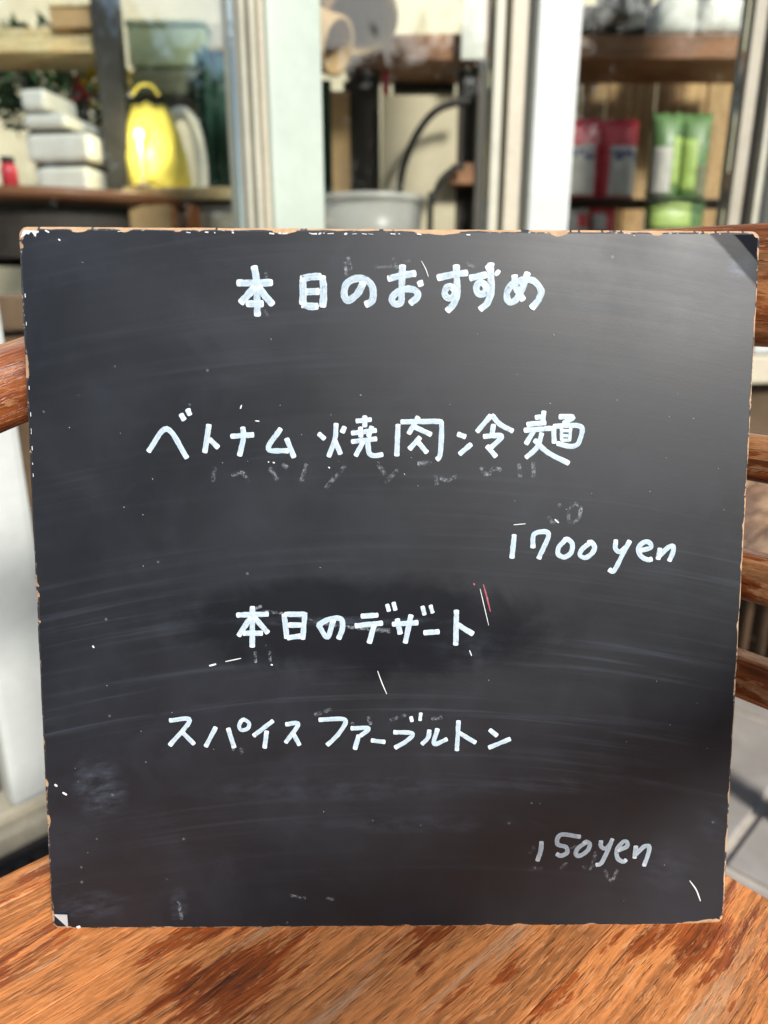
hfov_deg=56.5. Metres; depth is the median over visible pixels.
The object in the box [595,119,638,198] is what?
food packet
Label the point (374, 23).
cardboard roll
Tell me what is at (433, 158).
cream panel
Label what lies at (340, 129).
wood batten
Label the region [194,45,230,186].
bottle
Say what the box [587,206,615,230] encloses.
food packet
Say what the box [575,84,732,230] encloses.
plank wall
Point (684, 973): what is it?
wooden armchair
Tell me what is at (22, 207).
shelf
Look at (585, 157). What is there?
food packet
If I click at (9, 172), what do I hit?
red jar
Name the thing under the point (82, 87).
potted plant
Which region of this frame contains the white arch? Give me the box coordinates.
[169,106,208,186]
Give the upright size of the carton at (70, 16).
0.048 m
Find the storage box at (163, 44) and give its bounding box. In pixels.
[124,20,211,69]
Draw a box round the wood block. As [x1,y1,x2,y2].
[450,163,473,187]
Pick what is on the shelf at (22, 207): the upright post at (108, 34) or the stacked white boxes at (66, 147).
the stacked white boxes at (66, 147)
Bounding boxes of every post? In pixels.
[90,0,129,190]
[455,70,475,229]
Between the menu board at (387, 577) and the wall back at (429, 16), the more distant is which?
the wall back at (429, 16)
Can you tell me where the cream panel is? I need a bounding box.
[382,95,457,229]
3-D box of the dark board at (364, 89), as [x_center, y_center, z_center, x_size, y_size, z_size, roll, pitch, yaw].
[-0.051,-0.498,2.059,0.079,1.387,0.030,0,17,0]
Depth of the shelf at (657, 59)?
1.74 m
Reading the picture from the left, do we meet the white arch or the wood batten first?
the white arch
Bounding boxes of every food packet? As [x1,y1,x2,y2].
[567,207,588,229]
[570,118,600,198]
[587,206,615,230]
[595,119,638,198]
[643,197,704,229]
[645,112,683,198]
[676,112,713,198]
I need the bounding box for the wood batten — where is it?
[331,91,350,192]
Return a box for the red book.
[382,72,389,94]
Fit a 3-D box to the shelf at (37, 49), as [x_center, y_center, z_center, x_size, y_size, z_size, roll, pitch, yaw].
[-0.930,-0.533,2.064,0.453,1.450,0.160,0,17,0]
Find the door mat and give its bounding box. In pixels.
[0,843,48,877]
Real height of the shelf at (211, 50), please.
1.422 m
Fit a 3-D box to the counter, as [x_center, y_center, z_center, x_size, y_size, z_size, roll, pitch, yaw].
[-0.492,-0.362,2.153,0.313,1.072,0.470,0,17,0]
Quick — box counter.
[123,187,232,227]
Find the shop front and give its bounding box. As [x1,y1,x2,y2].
[0,0,767,867]
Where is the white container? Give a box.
[692,0,742,34]
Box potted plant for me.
[0,9,135,141]
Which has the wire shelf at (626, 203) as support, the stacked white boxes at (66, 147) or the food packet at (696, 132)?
the food packet at (696, 132)
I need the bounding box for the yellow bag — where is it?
[126,82,191,186]
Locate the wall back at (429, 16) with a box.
[0,0,657,330]
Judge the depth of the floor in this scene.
1.21 m
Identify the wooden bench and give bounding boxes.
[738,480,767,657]
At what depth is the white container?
1.75 m
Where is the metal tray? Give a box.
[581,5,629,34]
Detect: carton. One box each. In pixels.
[47,4,92,29]
[129,205,177,227]
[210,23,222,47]
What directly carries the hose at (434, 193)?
on the floor
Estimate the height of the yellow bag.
0.258 m
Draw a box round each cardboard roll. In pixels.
[320,0,397,58]
[320,7,353,76]
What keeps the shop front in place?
on the floor
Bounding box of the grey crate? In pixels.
[393,83,454,94]
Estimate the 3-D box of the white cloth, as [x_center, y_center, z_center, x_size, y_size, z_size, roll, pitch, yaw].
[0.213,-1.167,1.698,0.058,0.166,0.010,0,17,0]
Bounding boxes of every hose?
[395,97,469,191]
[427,163,463,229]
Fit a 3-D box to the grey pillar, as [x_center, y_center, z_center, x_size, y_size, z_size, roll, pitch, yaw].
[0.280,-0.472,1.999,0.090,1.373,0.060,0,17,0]
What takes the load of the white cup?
on the shelf at (657, 59)
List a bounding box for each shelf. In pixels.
[0,28,96,70]
[0,185,184,266]
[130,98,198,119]
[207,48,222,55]
[343,33,487,90]
[569,199,717,208]
[578,35,738,83]
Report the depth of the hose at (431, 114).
1.76 m
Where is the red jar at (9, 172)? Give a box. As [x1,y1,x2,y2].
[0,156,18,184]
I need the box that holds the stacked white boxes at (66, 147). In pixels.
[21,89,108,189]
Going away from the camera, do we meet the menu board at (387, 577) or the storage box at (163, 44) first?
the menu board at (387, 577)
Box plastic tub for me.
[324,190,425,229]
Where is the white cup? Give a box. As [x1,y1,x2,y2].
[645,0,698,34]
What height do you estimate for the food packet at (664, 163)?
0.207 m
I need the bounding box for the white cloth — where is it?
[461,0,486,60]
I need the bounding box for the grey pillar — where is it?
[471,62,486,229]
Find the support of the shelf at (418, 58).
on the floor
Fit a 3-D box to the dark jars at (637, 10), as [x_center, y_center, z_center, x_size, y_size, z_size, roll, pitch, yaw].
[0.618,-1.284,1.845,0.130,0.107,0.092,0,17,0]
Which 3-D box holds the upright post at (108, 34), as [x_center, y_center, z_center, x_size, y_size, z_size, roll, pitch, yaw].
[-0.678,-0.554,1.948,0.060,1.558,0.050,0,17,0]
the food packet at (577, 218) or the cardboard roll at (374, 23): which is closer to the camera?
the cardboard roll at (374, 23)
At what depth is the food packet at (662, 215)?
1.86 m
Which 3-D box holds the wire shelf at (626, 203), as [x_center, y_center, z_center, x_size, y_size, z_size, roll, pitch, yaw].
[0.694,-0.325,2.069,0.616,1.050,0.193,0,17,0]
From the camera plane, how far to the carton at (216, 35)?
1.86 m
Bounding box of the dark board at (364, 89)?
[349,72,379,190]
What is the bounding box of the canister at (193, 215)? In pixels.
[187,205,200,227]
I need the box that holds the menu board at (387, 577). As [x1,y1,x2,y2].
[19,227,758,928]
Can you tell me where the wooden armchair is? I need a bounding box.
[0,223,767,1023]
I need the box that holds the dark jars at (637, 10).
[595,0,652,34]
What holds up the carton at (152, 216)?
on the floor
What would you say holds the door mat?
on the floor
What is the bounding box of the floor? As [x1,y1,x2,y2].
[725,697,767,898]
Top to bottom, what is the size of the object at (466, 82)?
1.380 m
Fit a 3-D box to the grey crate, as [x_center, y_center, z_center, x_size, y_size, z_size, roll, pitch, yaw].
[0.109,-1.193,1.988,0.175,0.066,0.112,0,17,0]
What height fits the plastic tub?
0.158 m

